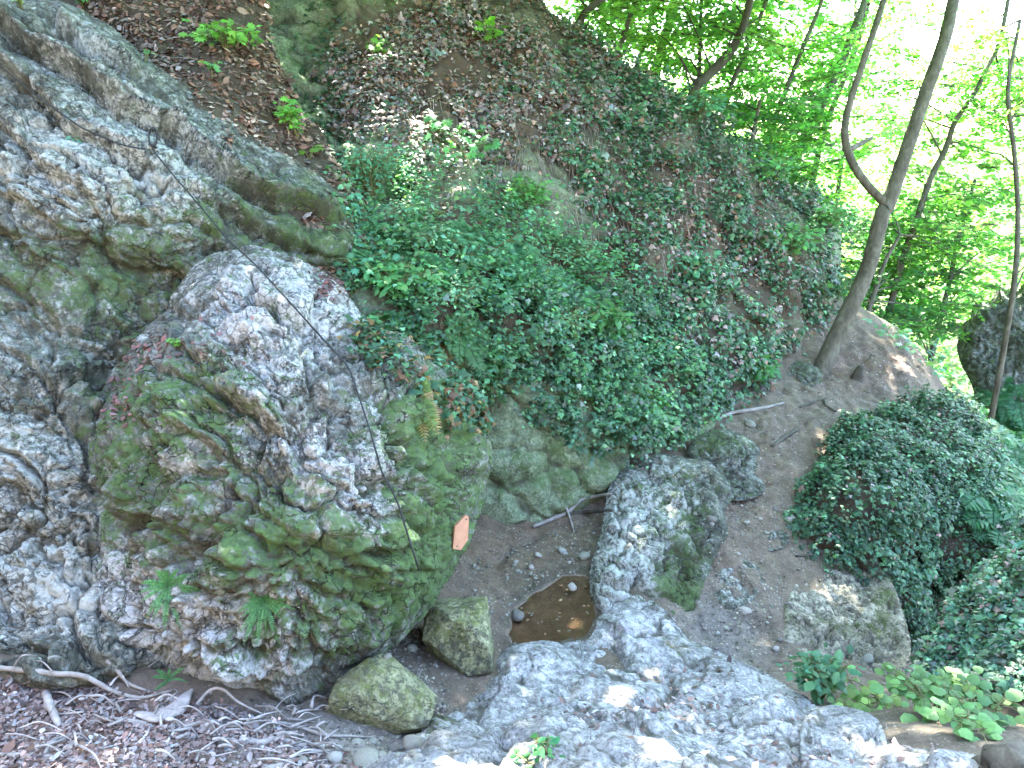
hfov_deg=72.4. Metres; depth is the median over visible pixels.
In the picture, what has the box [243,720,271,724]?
twig
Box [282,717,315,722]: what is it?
twig
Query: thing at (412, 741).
stone
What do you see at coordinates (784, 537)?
path rock
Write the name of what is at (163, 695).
twig
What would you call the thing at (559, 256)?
shrub
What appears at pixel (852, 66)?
tree
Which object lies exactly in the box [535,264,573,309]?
fern
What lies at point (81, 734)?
twig
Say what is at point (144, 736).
twig
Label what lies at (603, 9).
tree
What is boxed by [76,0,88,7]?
seedling
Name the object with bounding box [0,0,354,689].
cliff
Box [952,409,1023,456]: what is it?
fern
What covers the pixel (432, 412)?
fern
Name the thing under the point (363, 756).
stone
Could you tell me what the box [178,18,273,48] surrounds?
sapling
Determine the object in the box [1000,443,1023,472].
fern
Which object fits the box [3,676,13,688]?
twig
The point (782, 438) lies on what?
root
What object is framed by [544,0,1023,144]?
sky
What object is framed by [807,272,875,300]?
shrub
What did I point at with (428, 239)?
shrub
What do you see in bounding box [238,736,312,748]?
driftwood
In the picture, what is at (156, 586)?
fern
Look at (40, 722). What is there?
twig
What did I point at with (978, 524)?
fern
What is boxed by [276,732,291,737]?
twig
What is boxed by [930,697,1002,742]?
plant
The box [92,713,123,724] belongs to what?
twig
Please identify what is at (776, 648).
stone
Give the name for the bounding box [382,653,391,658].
stone
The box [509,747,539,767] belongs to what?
plant
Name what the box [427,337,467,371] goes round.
fern
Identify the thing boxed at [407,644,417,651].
stone
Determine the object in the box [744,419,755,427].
stone
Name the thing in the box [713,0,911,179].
tree
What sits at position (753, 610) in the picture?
path gravel
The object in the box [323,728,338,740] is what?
twig
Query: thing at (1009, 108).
tree
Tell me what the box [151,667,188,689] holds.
fern
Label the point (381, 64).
ivy
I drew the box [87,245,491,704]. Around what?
boulder
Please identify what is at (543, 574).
gravel
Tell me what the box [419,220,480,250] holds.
shrub
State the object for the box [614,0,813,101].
tree
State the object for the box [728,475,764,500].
dark rock
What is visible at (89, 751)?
twig
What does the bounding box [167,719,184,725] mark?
twig
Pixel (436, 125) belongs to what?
shrub
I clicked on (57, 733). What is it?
twig
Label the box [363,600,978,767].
bedrock
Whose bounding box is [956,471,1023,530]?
fern
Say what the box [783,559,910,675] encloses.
rock outcrop
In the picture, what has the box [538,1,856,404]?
ivy
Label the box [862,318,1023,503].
valley ground cover
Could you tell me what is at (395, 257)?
shrub
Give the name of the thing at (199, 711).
twig
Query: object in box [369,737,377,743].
stone
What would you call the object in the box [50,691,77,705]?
twig
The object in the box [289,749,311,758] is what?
twig
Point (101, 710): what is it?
twig
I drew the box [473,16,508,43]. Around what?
seedling
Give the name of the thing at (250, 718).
twig
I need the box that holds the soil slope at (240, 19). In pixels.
[58,0,377,294]
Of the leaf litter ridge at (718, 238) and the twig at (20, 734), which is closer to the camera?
the twig at (20, 734)
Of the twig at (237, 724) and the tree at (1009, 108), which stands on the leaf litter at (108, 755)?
the twig at (237, 724)
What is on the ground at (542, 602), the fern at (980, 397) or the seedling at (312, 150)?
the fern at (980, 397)
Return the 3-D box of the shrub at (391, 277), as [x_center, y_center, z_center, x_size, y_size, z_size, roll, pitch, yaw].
[-0.959,-0.933,6.055,0.703,0.400,0.777,-18,27,-41]
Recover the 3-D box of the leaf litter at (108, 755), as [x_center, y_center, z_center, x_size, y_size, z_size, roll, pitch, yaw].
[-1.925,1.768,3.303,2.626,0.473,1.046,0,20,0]
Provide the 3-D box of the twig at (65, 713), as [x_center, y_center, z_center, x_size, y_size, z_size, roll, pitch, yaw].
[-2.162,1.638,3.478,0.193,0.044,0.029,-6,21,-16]
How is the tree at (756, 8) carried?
on the ground at (542, 602)
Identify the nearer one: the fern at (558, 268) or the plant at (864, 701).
the plant at (864, 701)
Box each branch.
[41,689,61,727]
[78,727,107,739]
[158,719,221,767]
[196,687,261,713]
[566,507,573,531]
[566,509,612,516]
[716,402,784,420]
[795,553,820,556]
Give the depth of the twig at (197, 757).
3.28 m
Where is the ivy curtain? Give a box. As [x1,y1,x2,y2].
[473,266,760,468]
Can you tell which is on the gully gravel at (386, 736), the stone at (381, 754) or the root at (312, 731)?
the root at (312, 731)
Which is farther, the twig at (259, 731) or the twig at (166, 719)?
the twig at (259, 731)
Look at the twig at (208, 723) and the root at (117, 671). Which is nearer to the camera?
the twig at (208, 723)
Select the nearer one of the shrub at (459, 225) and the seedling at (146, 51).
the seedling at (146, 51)
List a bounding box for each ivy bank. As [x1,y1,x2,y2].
[800,400,996,624]
[911,536,1023,726]
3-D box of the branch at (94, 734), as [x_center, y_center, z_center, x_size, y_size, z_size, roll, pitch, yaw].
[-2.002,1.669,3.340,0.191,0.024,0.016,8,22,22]
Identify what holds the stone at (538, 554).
on the ground at (542, 602)
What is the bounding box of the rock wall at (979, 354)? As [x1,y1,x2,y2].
[957,284,1023,419]
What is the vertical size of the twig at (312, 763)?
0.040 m
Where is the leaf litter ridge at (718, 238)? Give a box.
[276,1,816,336]
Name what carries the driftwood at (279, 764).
on the leaf litter at (108, 755)
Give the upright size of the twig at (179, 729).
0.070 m
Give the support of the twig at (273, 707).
on the leaf litter at (108, 755)
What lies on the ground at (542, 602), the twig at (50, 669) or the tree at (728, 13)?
the tree at (728, 13)
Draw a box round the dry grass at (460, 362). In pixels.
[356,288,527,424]
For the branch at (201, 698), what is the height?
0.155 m
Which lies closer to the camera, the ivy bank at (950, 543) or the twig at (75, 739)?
the twig at (75, 739)
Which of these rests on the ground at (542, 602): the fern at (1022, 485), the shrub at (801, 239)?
the fern at (1022, 485)
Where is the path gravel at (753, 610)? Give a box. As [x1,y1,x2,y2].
[559,316,972,687]
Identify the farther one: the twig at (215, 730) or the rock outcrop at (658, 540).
the rock outcrop at (658, 540)
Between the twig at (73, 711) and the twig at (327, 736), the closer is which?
the twig at (73, 711)
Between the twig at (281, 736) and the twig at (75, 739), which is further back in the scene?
the twig at (281, 736)
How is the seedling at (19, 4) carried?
on the cliff at (106, 245)
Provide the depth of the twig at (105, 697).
3.54 m
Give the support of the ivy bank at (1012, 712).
on the ground at (542, 602)
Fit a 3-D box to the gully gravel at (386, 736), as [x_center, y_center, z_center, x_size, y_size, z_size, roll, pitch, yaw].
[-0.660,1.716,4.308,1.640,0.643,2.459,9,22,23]
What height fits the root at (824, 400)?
0.100 m
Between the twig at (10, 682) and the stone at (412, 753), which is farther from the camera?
the twig at (10, 682)
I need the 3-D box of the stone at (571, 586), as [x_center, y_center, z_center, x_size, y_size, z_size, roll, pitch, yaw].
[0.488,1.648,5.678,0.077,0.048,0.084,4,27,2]
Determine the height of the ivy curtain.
2.303 m
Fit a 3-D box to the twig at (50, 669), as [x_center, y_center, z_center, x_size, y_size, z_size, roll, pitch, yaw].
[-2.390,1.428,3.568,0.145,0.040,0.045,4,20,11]
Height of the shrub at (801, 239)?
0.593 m
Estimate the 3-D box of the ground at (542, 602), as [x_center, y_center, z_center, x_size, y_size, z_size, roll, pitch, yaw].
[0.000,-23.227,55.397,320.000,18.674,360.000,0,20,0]
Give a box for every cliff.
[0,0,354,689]
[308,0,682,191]
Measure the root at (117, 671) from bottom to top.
0.164 m
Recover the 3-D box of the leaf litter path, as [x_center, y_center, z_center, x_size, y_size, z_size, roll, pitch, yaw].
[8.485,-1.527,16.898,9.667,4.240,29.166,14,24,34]
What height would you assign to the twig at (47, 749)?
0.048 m
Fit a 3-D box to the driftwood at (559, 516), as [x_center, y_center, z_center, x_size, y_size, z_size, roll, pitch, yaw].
[0.546,1.142,6.657,0.752,0.322,0.270,-3,20,-7]
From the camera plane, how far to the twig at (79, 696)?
3.54 m
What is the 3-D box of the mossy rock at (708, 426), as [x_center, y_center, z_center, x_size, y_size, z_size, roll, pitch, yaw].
[1.897,0.546,7.842,1.250,0.552,0.594,-17,26,-39]
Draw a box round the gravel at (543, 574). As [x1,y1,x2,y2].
[445,500,603,650]
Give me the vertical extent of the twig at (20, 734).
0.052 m
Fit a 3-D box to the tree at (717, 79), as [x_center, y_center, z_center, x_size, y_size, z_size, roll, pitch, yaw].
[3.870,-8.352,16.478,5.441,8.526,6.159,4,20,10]
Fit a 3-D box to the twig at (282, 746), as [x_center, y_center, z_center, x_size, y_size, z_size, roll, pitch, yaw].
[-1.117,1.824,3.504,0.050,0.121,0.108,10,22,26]
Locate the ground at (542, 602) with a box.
[0,144,1023,767]
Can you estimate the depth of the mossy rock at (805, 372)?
8.77 m
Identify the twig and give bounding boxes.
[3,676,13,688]
[5,733,39,740]
[13,654,36,665]
[20,721,61,730]
[35,744,63,753]
[36,660,52,671]
[37,737,68,748]
[43,732,72,740]
[43,736,61,753]
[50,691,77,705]
[58,710,95,714]
[59,707,90,723]
[65,695,102,704]
[71,733,89,740]
[72,730,77,746]
[78,744,101,767]
[88,694,114,705]
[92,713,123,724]
[100,706,111,714]
[107,716,128,726]
[108,699,141,705]
[109,675,124,685]
[115,701,121,712]
[137,726,149,743]
[154,693,178,701]
[154,703,168,713]
[155,748,175,760]
[157,708,189,718]
[159,712,163,727]
[165,717,180,725]
[165,722,174,743]
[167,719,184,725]
[168,727,192,731]
[175,734,189,739]
[177,705,203,714]
[188,750,211,756]
[194,749,199,761]
[200,740,218,749]
[203,718,217,733]
[205,720,219,726]
[210,724,233,734]
[212,737,232,745]
[215,706,238,718]
[215,751,236,756]
[217,717,241,727]
[218,716,231,721]
[218,743,232,747]
[221,728,248,730]
[227,721,244,730]
[229,738,243,746]
[238,715,264,719]
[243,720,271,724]
[246,710,282,721]
[248,747,285,753]
[250,729,266,737]
[253,721,293,731]
[254,705,287,720]
[256,757,300,766]
[273,732,303,742]
[274,732,311,742]
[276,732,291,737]
[277,744,292,748]
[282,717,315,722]
[289,715,322,728]
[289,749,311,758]
[289,752,323,757]
[293,757,333,766]
[295,708,321,713]
[307,743,328,754]
[309,694,328,707]
[309,726,329,739]
[311,742,346,750]
[316,721,327,726]
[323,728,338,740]
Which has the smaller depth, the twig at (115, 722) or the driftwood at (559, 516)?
the twig at (115, 722)
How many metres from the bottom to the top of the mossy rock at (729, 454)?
0.434 m
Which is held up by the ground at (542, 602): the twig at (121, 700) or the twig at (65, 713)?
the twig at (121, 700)
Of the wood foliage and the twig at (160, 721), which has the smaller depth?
the twig at (160, 721)
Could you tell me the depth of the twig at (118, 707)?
3.48 m
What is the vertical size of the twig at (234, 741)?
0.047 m
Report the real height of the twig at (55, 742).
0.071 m
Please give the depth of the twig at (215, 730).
3.47 m
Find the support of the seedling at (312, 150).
on the soil slope at (240, 19)
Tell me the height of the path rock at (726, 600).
0.367 m
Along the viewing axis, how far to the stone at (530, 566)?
5.91 m
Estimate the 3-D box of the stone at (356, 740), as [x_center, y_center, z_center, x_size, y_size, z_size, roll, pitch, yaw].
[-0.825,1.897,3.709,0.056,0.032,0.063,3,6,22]
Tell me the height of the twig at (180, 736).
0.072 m
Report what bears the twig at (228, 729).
on the leaf litter at (108, 755)
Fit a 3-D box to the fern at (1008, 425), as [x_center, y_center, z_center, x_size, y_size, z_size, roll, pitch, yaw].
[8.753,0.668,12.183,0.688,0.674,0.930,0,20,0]
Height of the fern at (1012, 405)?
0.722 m
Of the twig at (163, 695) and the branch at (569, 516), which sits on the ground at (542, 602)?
the branch at (569, 516)
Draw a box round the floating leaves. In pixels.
[519,585,589,634]
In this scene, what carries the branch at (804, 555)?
on the ground at (542, 602)
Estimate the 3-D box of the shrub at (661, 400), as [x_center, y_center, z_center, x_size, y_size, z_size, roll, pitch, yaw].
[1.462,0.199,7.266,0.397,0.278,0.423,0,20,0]
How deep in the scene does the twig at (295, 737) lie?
3.61 m
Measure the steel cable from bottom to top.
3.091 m
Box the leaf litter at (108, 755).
[0,672,362,767]
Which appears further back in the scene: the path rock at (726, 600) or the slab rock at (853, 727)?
the path rock at (726, 600)
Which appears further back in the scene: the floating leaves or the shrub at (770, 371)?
the shrub at (770, 371)
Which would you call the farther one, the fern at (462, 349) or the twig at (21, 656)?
the fern at (462, 349)
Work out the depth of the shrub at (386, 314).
5.90 m
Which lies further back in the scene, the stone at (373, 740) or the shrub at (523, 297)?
the shrub at (523, 297)
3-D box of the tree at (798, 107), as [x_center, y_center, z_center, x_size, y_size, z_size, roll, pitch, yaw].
[4.480,-4.117,12.743,3.140,2.714,4.584,8,21,20]
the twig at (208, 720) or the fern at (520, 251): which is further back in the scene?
the fern at (520, 251)
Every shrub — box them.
[329,138,413,199]
[333,239,401,274]
[349,250,451,298]
[365,310,405,325]
[376,198,454,226]
[395,216,473,249]
[404,266,493,308]
[416,114,485,147]
[426,228,543,270]
[434,134,500,164]
[478,322,537,353]
[488,273,556,299]
[503,174,558,210]
[533,303,607,333]
[542,239,608,267]
[567,292,636,349]
[638,388,670,416]
[667,245,725,284]
[670,84,738,124]
[741,147,808,185]
[742,353,781,385]
[761,215,833,257]
[776,642,866,705]
[804,198,868,234]
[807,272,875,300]
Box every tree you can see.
[544,0,740,55]
[546,0,703,53]
[560,0,722,96]
[572,0,790,100]
[588,0,799,102]
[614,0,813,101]
[673,0,872,135]
[697,77,846,208]
[710,0,898,175]
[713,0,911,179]
[752,0,951,220]
[777,0,961,243]
[814,0,962,375]
[838,195,998,351]
[844,0,1023,319]
[849,169,1023,361]
[906,16,1023,420]
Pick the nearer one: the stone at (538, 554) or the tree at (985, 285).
the stone at (538, 554)
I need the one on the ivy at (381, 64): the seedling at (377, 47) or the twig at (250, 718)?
the seedling at (377, 47)
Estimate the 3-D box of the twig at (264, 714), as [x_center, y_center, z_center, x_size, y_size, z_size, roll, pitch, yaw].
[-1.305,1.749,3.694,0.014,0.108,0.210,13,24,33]
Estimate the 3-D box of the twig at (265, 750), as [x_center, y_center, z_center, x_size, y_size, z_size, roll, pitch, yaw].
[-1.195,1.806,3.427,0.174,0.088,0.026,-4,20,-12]
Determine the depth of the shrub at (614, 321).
6.89 m
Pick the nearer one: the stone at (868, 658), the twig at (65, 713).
the twig at (65, 713)
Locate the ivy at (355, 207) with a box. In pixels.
[323,153,387,294]
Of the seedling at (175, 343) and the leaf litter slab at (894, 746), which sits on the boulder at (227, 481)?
the seedling at (175, 343)
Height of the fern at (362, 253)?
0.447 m
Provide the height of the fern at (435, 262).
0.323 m
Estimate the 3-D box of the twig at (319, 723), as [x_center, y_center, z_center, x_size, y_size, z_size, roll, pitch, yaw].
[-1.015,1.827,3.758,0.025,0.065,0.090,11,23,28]
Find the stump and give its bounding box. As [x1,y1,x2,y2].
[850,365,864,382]
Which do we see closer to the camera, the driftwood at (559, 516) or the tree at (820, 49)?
the driftwood at (559, 516)
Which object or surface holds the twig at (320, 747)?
on the leaf litter at (108, 755)
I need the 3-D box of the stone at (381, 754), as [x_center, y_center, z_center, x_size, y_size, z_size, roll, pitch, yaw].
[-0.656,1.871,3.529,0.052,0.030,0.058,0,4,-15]
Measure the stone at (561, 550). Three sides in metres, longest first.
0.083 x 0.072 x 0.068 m
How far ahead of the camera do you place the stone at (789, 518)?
6.66 m
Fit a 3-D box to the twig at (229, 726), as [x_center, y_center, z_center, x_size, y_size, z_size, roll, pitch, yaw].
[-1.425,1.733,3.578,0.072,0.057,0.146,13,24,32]
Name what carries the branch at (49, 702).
on the leaf litter at (108, 755)
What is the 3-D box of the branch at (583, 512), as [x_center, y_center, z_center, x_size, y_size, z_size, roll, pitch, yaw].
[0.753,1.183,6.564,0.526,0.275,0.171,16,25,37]
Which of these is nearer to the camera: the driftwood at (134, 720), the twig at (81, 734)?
the twig at (81, 734)
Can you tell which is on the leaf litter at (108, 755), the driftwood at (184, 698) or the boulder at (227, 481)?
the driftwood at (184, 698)
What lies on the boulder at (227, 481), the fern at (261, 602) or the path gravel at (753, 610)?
the fern at (261, 602)
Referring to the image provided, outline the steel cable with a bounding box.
[0,66,419,570]
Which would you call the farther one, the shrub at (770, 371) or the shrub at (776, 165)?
the shrub at (776, 165)
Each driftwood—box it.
[0,752,87,762]
[104,717,147,724]
[133,688,193,722]
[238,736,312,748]
[262,749,329,767]
[532,493,611,527]
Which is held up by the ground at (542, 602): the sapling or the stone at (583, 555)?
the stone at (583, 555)
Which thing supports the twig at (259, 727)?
on the ground at (542, 602)
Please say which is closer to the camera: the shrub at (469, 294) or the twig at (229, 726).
the twig at (229, 726)
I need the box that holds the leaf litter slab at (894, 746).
[484,653,937,767]
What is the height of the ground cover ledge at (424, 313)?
3.265 m
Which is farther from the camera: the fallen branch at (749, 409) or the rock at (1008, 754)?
the fallen branch at (749, 409)
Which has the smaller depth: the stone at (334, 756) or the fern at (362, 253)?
the stone at (334, 756)
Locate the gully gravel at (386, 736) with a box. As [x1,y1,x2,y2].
[168,617,462,767]
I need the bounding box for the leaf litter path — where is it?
[691,321,949,707]
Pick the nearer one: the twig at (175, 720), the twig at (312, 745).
the twig at (175, 720)
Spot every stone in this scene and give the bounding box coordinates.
[297,756,307,765]
[326,751,342,762]
[334,744,342,750]
[351,738,361,743]
[352,747,378,767]
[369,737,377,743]
[378,751,386,757]
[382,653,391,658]
[387,743,400,751]
[403,734,423,749]
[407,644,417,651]
[408,749,417,757]
[412,753,421,760]
[511,609,524,622]
[528,564,533,569]
[534,552,541,557]
[558,547,565,553]
[567,582,576,590]
[578,551,590,560]
[707,515,717,522]
[740,606,751,614]
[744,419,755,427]
[773,646,779,651]
[786,516,795,521]
[863,654,872,663]
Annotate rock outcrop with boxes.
[590,454,733,617]
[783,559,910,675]
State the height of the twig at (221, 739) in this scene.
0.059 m
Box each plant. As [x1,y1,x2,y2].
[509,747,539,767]
[526,733,565,760]
[827,665,901,711]
[867,662,973,722]
[923,666,1023,730]
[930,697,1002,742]
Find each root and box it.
[0,665,171,698]
[105,660,150,692]
[276,720,373,737]
[770,428,797,446]
[799,398,836,411]
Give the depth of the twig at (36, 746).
3.19 m
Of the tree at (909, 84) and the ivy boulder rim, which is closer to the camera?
the ivy boulder rim
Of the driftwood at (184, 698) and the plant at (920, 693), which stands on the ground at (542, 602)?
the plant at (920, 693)
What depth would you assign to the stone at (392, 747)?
3.73 m
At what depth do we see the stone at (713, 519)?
6.18 m
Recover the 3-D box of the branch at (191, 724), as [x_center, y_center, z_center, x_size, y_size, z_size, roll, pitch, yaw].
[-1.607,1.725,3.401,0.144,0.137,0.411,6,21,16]
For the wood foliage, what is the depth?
22.31 m
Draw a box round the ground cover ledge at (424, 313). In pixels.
[334,128,732,462]
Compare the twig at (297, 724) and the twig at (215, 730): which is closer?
the twig at (215, 730)
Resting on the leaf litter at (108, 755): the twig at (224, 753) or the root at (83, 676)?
the twig at (224, 753)
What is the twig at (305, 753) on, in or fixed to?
on the leaf litter at (108, 755)
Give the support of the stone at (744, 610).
on the ground at (542, 602)
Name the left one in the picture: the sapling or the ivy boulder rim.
the sapling
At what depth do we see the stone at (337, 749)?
3.59 m
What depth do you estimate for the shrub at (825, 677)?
4.17 m
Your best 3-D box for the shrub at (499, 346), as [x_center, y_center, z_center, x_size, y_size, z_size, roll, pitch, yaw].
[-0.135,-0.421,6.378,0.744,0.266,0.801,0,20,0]
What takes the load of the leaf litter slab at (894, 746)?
on the bedrock
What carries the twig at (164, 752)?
on the leaf litter at (108, 755)
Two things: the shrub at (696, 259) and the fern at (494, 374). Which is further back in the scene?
the shrub at (696, 259)
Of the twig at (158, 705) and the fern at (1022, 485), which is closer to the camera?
the twig at (158, 705)
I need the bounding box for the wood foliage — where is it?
[586,0,1023,389]
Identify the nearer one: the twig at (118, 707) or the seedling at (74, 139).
the twig at (118, 707)
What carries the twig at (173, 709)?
on the leaf litter at (108, 755)
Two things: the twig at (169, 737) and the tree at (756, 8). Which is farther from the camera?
the tree at (756, 8)
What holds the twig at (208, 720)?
on the leaf litter at (108, 755)
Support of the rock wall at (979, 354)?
on the ground at (542, 602)
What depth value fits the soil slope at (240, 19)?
6.56 m
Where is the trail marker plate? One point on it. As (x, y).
(460, 533)
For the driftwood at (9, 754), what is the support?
on the leaf litter at (108, 755)
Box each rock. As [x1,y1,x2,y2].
[326,654,436,734]
[422,596,494,676]
[652,405,719,454]
[688,429,759,479]
[714,559,763,609]
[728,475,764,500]
[767,529,789,550]
[788,361,822,387]
[800,705,886,767]
[971,739,1023,767]
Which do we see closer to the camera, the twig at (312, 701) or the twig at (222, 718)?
the twig at (222, 718)
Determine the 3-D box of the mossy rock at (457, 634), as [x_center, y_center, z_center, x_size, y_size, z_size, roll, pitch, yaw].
[-0.358,1.699,4.699,0.486,0.513,0.525,0,20,0]
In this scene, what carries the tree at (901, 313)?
on the ground at (542, 602)
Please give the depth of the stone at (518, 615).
5.31 m
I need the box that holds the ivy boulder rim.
[336,313,495,439]
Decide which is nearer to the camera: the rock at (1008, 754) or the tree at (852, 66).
the rock at (1008, 754)
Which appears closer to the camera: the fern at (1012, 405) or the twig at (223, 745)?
the twig at (223, 745)
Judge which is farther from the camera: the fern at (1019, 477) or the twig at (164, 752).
the fern at (1019, 477)
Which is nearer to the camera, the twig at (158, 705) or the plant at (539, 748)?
the plant at (539, 748)
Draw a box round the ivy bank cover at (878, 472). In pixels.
[782,381,1023,653]
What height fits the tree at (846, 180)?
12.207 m
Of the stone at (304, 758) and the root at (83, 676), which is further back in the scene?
the root at (83, 676)
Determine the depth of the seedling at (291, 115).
6.54 m
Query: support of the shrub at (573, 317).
on the ground cover ledge at (424, 313)
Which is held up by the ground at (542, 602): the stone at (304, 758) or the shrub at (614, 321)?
the stone at (304, 758)
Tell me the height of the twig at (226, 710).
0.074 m
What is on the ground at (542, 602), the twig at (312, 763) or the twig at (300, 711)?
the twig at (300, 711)
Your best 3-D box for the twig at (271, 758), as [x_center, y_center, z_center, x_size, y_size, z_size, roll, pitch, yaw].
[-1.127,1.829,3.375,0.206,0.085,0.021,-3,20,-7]
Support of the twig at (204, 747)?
on the leaf litter at (108, 755)
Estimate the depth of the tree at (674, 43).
14.69 m
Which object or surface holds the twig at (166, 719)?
on the leaf litter at (108, 755)
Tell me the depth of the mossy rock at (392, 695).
3.88 m
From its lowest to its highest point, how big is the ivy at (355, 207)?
1.149 m
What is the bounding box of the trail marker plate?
[452,514,468,549]
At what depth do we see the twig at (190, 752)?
3.29 m
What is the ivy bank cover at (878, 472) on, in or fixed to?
on the ivy bank at (950, 543)
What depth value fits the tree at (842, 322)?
8.93 m
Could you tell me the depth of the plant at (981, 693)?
3.68 m
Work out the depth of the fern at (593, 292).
7.28 m
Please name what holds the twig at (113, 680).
on the leaf litter at (108, 755)
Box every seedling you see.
[12,0,23,9]
[65,134,82,142]
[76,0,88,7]
[144,48,155,61]
[165,338,182,347]
[196,61,221,78]
[271,96,308,139]
[298,145,324,159]
[365,34,393,54]
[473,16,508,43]
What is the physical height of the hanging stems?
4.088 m
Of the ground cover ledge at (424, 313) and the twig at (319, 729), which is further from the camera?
the ground cover ledge at (424, 313)
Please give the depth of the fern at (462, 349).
6.02 m
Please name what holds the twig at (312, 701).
on the ground at (542, 602)
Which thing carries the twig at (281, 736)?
on the leaf litter at (108, 755)
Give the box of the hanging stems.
[324,38,789,319]
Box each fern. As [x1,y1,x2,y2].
[139,568,200,630]
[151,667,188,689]
[238,591,295,645]
[352,223,400,278]
[386,247,459,283]
[407,378,441,442]
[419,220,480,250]
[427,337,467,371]
[442,312,490,380]
[480,371,503,406]
[483,233,540,277]
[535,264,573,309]
[580,286,613,337]
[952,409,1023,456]
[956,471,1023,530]
[961,506,1011,545]
[965,376,1016,408]
[985,383,1023,431]
[986,409,1023,438]
[988,451,1023,493]
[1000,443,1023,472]
[1011,473,1023,495]
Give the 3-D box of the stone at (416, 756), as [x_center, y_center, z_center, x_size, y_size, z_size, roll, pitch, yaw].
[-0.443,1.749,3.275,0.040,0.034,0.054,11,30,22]
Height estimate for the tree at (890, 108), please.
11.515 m

